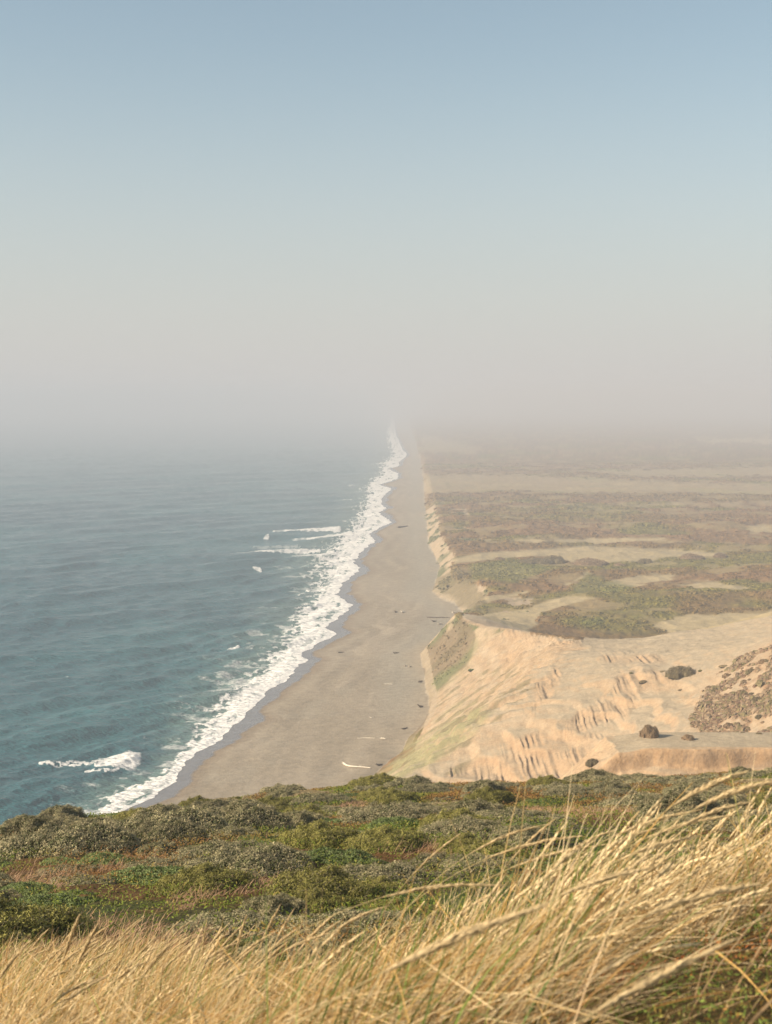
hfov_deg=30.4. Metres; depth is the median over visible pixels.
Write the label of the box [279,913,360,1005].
grass stalk
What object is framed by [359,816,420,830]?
shrub
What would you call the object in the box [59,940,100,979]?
grass stalk
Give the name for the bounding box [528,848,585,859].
shrub
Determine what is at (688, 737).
bush
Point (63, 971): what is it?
grass stalk
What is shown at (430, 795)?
ground cover
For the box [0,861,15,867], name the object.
shrub
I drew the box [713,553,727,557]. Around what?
thicket
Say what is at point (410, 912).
shrub
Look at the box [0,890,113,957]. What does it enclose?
shrub
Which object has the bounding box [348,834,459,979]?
grass stalk
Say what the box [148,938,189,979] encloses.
grass stalk
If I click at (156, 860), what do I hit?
shrub
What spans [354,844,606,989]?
grass stalk
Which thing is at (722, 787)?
shrub
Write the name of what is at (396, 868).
shrub
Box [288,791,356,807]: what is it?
shrub
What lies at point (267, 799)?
shrub
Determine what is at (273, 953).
grass stalk
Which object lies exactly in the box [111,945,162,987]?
grass stalk
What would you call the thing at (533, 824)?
shrub
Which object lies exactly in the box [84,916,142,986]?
grass stalk
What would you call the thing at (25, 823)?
shrub
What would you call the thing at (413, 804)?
shrub
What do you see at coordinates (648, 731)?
bush
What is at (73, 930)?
grass stalk
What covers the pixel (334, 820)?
shrub
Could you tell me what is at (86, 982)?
grass stalk
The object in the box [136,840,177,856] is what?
shrub
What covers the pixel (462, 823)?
shrub
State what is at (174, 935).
grass stalk
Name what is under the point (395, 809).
shrub
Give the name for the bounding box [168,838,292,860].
shrub
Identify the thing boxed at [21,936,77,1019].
grass stalk
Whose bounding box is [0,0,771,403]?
sky
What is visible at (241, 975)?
grass stalk
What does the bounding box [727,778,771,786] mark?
shrub
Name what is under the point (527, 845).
grass stalk
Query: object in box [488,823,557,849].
shrub
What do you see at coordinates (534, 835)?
grass stalk
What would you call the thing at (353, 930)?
shrub
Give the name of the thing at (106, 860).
shrub
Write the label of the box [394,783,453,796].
shrub
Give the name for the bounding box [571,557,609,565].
thicket
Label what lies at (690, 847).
shrub
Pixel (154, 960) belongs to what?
grass stalk
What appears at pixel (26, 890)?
shrub
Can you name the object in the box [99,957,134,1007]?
grass stalk
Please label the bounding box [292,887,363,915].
shrub
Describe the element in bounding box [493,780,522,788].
shrub
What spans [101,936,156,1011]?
grass stalk
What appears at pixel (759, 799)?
shrub
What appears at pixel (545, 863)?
shrub
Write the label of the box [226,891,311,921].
shrub
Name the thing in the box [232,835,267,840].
shrub
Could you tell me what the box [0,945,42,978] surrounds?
grass stalk
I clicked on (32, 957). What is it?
grass stalk
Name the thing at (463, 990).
dune grass
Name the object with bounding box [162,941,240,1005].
grass stalk
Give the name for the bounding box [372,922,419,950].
grass stalk
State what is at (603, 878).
grass stalk
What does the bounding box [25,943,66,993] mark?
grass stalk
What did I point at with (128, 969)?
grass stalk
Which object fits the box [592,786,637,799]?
shrub
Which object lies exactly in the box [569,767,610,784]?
shrub
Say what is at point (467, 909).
grass stalk
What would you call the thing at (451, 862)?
shrub
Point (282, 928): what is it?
grass stalk
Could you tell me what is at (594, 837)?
grass stalk
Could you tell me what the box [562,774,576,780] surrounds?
shrub
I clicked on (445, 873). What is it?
shrub
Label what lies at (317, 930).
grass stalk
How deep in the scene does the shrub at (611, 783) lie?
63.95 m
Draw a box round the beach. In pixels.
[126,403,461,810]
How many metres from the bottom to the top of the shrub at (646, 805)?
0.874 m
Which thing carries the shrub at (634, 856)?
on the headland
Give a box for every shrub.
[0,813,65,840]
[0,814,38,827]
[0,819,140,861]
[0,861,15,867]
[0,873,14,887]
[0,879,63,895]
[0,887,23,901]
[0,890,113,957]
[5,891,105,909]
[33,863,104,875]
[39,804,86,817]
[40,856,78,865]
[48,813,79,821]
[50,871,118,885]
[56,888,96,894]
[59,815,118,828]
[76,851,141,866]
[96,864,189,884]
[99,804,230,837]
[112,808,148,819]
[118,855,196,869]
[122,819,209,844]
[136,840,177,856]
[147,803,184,814]
[152,861,267,897]
[162,908,309,938]
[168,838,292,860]
[178,795,213,806]
[179,841,313,879]
[183,798,232,809]
[196,936,254,956]
[206,825,261,840]
[207,803,295,834]
[219,799,276,812]
[225,797,253,802]
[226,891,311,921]
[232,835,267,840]
[237,935,319,957]
[241,934,293,942]
[242,795,259,799]
[250,838,277,843]
[257,795,293,805]
[259,783,305,795]
[263,862,384,903]
[264,788,299,798]
[266,800,291,812]
[268,906,450,939]
[276,818,360,848]
[278,809,325,828]
[280,803,331,816]
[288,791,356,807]
[291,790,335,799]
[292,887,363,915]
[303,846,390,865]
[303,924,373,945]
[320,805,341,812]
[322,816,344,825]
[334,908,425,923]
[337,801,417,817]
[338,859,432,885]
[340,801,438,828]
[342,824,434,853]
[345,784,387,792]
[346,792,358,797]
[347,775,390,788]
[356,786,398,798]
[356,875,413,895]
[359,790,381,802]
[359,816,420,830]
[363,897,430,912]
[367,787,424,805]
[373,772,395,780]
[381,775,432,788]
[383,891,441,905]
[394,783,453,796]
[397,826,417,830]
[398,851,465,869]
[400,799,442,810]
[417,781,455,788]
[417,807,503,831]
[417,814,517,839]
[421,807,471,821]
[421,870,468,881]
[426,795,458,802]
[431,800,457,805]
[433,831,486,853]
[435,852,533,872]
[438,798,503,813]
[453,839,533,859]
[457,779,506,795]
[463,785,518,804]
[472,806,592,829]
[479,868,516,875]
[486,799,525,810]
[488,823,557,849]
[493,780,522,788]
[495,873,543,882]
[505,820,574,835]
[509,798,560,806]
[512,861,569,870]
[515,784,542,792]
[524,775,571,786]
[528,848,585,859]
[531,781,585,793]
[541,783,599,800]
[551,852,588,864]
[560,858,632,882]
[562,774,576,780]
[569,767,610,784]
[578,797,596,801]
[589,779,631,789]
[591,773,636,783]
[591,851,638,860]
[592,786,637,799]
[592,790,723,813]
[617,772,661,777]
[623,775,672,786]
[623,791,659,797]
[631,788,727,823]
[633,785,662,789]
[641,862,701,880]
[649,851,712,862]
[651,812,756,832]
[663,782,711,794]
[665,775,684,779]
[666,835,713,845]
[667,777,710,784]
[674,843,732,853]
[675,775,728,780]
[685,772,723,777]
[685,789,750,797]
[686,779,724,785]
[697,788,751,808]
[702,833,730,837]
[710,784,760,794]
[721,769,771,780]
[724,805,771,822]
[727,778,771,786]
[728,766,751,774]
[740,781,771,791]
[746,791,771,808]
[750,822,771,830]
[762,804,771,812]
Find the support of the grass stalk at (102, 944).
on the headland
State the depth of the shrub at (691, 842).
30.48 m
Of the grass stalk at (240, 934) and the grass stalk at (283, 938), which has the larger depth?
the grass stalk at (240, 934)
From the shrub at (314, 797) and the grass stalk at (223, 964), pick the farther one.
the shrub at (314, 797)
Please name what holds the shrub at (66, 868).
on the headland
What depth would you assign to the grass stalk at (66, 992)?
5.19 m
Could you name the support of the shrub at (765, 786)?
on the headland
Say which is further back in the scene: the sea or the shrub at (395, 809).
the sea
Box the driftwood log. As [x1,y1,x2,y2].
[342,761,370,767]
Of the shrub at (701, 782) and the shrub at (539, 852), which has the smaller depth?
the shrub at (539, 852)
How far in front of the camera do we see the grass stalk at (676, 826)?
4.70 m
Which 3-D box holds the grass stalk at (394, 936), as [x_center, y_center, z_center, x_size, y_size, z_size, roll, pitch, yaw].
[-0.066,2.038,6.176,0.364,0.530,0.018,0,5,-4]
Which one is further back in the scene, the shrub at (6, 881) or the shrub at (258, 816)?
the shrub at (258, 816)
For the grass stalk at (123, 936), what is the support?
on the headland
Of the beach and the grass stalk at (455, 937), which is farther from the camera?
the beach
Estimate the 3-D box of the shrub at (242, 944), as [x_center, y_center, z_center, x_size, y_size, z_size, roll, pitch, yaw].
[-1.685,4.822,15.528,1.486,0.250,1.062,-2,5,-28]
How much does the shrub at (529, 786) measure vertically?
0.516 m
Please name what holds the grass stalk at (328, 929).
on the headland
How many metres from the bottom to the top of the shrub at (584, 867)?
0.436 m
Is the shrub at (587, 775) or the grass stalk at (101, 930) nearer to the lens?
the grass stalk at (101, 930)
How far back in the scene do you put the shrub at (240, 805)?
49.06 m
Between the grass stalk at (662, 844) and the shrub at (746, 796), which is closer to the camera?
the grass stalk at (662, 844)
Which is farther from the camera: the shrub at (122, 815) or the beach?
the beach
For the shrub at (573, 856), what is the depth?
26.54 m
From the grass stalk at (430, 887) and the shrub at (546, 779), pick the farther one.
the shrub at (546, 779)
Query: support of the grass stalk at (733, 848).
on the headland
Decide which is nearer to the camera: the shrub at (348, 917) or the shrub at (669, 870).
the shrub at (348, 917)
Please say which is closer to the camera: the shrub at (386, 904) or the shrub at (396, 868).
the shrub at (386, 904)
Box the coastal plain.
[396,400,771,639]
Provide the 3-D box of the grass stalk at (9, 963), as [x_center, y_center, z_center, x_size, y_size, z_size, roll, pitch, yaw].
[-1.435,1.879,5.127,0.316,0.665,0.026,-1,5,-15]
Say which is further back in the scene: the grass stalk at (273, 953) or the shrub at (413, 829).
the shrub at (413, 829)
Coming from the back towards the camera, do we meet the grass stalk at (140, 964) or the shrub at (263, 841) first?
the shrub at (263, 841)
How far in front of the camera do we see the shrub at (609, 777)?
69.97 m
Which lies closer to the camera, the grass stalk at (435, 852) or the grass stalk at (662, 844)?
the grass stalk at (662, 844)
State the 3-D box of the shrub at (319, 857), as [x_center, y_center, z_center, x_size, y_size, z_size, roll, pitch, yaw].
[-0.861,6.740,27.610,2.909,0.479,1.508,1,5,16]
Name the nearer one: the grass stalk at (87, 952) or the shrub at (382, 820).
the grass stalk at (87, 952)
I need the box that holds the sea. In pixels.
[0,404,406,824]
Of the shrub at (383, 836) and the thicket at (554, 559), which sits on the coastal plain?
the thicket at (554, 559)
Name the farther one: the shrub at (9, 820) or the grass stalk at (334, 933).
the shrub at (9, 820)
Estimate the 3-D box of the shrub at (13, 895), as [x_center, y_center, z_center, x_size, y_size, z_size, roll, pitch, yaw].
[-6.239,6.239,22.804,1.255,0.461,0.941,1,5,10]
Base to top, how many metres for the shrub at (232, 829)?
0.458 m
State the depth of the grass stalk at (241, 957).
6.38 m
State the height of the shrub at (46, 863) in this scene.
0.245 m
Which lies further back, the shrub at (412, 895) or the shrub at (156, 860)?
the shrub at (156, 860)
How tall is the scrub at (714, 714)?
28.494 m
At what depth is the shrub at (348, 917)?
17.52 m
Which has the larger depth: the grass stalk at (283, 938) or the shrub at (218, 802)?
the shrub at (218, 802)
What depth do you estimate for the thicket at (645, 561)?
927.74 m
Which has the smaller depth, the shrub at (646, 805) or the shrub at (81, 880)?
the shrub at (81, 880)
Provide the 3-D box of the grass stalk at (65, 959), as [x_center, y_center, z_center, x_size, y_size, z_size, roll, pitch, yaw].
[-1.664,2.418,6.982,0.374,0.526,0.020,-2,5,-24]
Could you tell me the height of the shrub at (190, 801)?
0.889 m
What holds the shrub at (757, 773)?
on the headland
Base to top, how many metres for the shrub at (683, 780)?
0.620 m
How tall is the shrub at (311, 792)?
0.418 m
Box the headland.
[0,785,771,1023]
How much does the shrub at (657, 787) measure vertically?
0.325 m
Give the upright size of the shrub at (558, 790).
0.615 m
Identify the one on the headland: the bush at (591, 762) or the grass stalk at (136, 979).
the grass stalk at (136, 979)
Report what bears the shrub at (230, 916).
on the headland
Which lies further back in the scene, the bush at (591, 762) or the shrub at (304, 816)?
the bush at (591, 762)
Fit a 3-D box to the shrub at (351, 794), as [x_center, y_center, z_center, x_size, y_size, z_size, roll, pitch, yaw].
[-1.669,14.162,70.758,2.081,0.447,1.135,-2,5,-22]
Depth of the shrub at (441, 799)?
63.37 m
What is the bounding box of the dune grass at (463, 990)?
[0,742,771,1023]
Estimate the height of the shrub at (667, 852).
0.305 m
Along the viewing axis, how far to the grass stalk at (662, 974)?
2.52 m
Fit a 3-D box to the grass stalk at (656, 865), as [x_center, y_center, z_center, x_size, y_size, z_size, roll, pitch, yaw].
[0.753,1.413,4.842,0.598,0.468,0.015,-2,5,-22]
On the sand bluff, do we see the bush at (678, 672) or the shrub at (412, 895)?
the bush at (678, 672)
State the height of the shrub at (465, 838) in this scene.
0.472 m
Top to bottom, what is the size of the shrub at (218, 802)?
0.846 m
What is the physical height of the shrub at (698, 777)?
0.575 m
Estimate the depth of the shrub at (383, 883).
23.58 m
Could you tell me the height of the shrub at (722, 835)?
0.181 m
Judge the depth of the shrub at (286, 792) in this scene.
73.24 m
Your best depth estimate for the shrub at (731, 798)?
41.60 m
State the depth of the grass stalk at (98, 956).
7.65 m
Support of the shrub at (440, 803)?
on the headland
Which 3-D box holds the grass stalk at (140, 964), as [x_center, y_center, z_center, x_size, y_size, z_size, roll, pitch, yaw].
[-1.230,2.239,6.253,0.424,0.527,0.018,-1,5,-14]
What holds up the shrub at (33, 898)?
on the headland
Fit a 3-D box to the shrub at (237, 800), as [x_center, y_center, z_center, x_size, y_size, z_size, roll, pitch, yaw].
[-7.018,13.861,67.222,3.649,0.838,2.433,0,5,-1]
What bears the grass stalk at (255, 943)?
on the headland
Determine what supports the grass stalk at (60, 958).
on the headland
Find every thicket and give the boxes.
[518,557,553,564]
[544,555,564,563]
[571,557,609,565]
[613,562,624,565]
[637,558,652,563]
[678,553,704,559]
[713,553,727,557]
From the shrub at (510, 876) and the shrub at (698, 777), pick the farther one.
the shrub at (698, 777)
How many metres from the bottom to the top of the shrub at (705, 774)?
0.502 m
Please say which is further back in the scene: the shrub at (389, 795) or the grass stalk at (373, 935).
the shrub at (389, 795)
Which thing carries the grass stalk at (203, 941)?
on the headland
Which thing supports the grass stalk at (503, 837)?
on the headland
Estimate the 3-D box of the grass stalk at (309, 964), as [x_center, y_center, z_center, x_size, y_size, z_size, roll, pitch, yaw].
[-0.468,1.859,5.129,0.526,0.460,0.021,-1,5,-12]
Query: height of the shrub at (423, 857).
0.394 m
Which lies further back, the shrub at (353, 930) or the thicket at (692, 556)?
the thicket at (692, 556)
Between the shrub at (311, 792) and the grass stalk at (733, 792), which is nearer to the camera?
the grass stalk at (733, 792)
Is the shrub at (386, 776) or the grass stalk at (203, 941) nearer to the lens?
the grass stalk at (203, 941)
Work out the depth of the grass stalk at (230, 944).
7.63 m
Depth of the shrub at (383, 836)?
29.10 m
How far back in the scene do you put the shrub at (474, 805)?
36.08 m
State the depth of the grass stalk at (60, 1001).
5.79 m
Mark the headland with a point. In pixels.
(677, 1008)
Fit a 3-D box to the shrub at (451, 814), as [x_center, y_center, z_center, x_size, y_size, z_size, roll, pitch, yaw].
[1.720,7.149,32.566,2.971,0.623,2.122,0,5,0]
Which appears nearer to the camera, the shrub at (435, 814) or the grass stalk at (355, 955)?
the grass stalk at (355, 955)
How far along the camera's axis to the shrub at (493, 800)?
37.92 m
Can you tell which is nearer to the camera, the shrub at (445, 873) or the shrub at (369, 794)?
the shrub at (445, 873)
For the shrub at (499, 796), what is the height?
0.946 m
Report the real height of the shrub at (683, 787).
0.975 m
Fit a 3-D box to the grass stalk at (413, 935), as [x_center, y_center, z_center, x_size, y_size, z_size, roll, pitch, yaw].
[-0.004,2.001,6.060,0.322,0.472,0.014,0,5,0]
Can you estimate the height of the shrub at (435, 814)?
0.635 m
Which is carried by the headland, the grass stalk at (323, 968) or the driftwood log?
the grass stalk at (323, 968)
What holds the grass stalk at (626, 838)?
on the headland
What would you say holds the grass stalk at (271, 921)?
on the headland
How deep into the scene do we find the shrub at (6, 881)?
25.64 m
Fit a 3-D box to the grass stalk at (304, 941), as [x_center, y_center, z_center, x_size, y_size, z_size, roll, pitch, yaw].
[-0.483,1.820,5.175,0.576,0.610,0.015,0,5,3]
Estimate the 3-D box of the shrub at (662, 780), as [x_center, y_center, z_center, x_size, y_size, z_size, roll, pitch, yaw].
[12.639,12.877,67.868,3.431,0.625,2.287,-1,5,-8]
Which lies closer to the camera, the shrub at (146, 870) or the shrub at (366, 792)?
the shrub at (146, 870)
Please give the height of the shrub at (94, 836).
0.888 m
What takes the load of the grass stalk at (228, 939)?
on the headland
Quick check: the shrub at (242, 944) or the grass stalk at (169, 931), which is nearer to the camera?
the grass stalk at (169, 931)
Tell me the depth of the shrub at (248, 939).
16.25 m
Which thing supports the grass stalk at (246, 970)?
on the headland
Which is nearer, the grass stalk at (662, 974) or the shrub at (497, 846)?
the grass stalk at (662, 974)
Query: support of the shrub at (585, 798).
on the headland
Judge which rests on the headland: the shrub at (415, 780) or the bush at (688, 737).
the shrub at (415, 780)
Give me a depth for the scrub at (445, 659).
594.21 m
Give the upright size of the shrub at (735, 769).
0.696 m
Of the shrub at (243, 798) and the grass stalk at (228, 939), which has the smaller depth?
the grass stalk at (228, 939)
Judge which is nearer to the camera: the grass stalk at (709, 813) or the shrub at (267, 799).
the grass stalk at (709, 813)
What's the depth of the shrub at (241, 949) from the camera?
14.96 m
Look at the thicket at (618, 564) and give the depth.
905.10 m
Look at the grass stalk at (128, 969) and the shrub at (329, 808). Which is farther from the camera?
the shrub at (329, 808)
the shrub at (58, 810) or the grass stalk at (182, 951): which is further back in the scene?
the shrub at (58, 810)
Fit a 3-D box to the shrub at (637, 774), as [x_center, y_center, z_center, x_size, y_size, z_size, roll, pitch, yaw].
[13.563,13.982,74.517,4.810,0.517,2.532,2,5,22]
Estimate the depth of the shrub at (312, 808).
50.89 m
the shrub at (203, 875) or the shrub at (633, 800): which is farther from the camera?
the shrub at (633, 800)
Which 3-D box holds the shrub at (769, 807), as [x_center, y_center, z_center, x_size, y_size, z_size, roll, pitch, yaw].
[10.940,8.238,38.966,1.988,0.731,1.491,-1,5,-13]
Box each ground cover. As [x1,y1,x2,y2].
[0,770,771,949]
[204,910,771,1023]
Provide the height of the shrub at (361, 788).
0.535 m
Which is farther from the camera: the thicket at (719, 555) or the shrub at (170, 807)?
the thicket at (719, 555)
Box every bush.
[585,758,597,766]
[639,724,658,738]
[665,665,695,678]
[681,734,693,740]
[722,673,730,677]
[723,722,732,728]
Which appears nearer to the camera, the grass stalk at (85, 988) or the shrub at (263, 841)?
the grass stalk at (85, 988)
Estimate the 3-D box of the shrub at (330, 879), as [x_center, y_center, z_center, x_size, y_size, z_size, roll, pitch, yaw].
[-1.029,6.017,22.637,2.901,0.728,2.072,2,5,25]
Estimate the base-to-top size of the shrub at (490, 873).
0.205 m
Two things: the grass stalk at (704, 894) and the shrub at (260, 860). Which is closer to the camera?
the grass stalk at (704, 894)
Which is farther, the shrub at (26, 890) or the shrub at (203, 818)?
the shrub at (203, 818)
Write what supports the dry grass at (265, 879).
on the headland
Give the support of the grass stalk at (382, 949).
on the headland
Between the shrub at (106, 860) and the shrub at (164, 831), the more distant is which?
the shrub at (164, 831)
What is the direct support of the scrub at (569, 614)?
on the coastal plain
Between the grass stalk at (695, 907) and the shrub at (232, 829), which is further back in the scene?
the shrub at (232, 829)
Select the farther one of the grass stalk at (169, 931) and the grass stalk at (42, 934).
the grass stalk at (169, 931)
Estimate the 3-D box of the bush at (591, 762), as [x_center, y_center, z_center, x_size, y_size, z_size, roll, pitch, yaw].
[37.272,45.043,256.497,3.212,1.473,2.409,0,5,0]
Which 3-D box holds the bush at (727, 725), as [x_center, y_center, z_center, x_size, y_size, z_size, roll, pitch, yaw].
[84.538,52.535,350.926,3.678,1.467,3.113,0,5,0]
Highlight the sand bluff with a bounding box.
[376,504,771,782]
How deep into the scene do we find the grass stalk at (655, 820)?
4.91 m
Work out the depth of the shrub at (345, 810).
49.10 m
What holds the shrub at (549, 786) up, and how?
on the headland
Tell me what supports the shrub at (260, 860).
on the headland
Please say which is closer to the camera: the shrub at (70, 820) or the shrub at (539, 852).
the shrub at (539, 852)
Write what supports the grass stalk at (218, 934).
on the headland
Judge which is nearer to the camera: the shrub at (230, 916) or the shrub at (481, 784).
the shrub at (230, 916)
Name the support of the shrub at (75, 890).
on the headland
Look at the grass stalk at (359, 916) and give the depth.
4.88 m
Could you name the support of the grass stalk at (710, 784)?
on the headland
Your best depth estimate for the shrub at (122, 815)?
52.34 m
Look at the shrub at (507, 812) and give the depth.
33.43 m
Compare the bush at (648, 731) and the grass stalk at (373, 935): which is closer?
the grass stalk at (373, 935)
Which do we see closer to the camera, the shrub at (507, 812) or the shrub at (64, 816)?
the shrub at (507, 812)
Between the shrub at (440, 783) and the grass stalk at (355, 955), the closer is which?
the grass stalk at (355, 955)
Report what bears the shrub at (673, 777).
on the headland
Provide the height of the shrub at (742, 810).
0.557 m
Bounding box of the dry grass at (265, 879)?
[0,778,767,974]
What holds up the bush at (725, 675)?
on the sand bluff
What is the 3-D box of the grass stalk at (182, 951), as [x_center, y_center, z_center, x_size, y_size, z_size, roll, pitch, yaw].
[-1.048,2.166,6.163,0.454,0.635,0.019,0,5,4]
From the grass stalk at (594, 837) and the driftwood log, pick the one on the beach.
the driftwood log
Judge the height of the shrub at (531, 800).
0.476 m
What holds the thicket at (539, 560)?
on the coastal plain
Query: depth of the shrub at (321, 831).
29.53 m
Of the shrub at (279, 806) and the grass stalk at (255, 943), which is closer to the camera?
the grass stalk at (255, 943)
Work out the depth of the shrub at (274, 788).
78.19 m
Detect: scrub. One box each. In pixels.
[420,462,771,631]
[426,613,467,684]
[688,644,771,731]
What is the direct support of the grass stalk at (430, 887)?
on the headland
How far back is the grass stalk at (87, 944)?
5.53 m
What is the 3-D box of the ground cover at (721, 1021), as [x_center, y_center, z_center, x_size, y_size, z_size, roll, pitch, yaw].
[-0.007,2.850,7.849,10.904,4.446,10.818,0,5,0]
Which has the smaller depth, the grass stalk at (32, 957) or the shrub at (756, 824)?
the grass stalk at (32, 957)
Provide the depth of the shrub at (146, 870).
25.35 m
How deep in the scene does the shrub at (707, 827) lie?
32.68 m
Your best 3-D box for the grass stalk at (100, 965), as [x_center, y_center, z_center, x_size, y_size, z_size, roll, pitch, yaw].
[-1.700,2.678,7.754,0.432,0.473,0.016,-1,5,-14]
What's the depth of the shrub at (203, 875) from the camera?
23.31 m
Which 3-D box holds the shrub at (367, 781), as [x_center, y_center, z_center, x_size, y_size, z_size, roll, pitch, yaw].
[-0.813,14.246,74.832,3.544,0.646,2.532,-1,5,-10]
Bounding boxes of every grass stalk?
[0,940,30,977]
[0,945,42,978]
[6,948,49,982]
[14,968,74,1006]
[17,928,49,972]
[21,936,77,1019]
[21,955,68,987]
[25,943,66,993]
[27,978,100,1023]
[30,948,82,1003]
[31,980,86,1023]
[48,914,80,1022]
[48,951,113,993]
[49,976,107,1018]
[49,995,76,1008]
[56,923,98,1022]
[58,942,99,987]
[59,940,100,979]
[67,959,110,995]
[70,937,112,984]
[72,925,109,960]
[79,961,140,1022]
[80,933,126,989]
[82,973,156,1019]
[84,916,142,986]
[89,959,151,1011]
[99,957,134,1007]
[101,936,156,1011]
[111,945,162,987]
[115,941,172,1021]
[133,943,192,1006]
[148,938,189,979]
[151,921,179,955]
[162,925,183,949]
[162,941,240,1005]
[169,969,262,1023]
[190,922,229,978]
[193,882,504,1014]
[193,931,275,1015]
[195,922,245,984]
[195,957,232,994]
[198,920,206,995]
[204,932,247,975]
[209,945,256,1000]
[210,956,267,1008]
[212,932,330,1020]
[218,927,299,1022]
[227,914,246,993]
[229,941,287,1008]
[235,960,323,1014]
[243,904,280,1003]
[253,908,294,1002]
[255,905,390,1019]
[256,913,334,1023]
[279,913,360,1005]
[285,920,340,978]
[295,903,549,1023]
[302,957,341,985]
[310,938,411,1011]
[325,920,395,984]
[329,835,582,991]
[329,943,373,979]
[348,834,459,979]
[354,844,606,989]
[362,824,545,975]
[365,921,411,967]
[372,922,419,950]
[376,930,420,977]
[396,867,650,1021]
[419,895,485,966]
[463,819,554,930]
[470,809,701,959]
[474,829,617,967]
[492,883,760,1023]
[499,836,698,958]
[517,814,735,942]
[523,828,656,927]
[546,770,748,974]
[558,780,771,953]
[576,937,739,1023]
[577,800,752,925]
[577,850,680,939]
[612,891,733,969]
[626,839,752,938]
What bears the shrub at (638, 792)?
on the headland

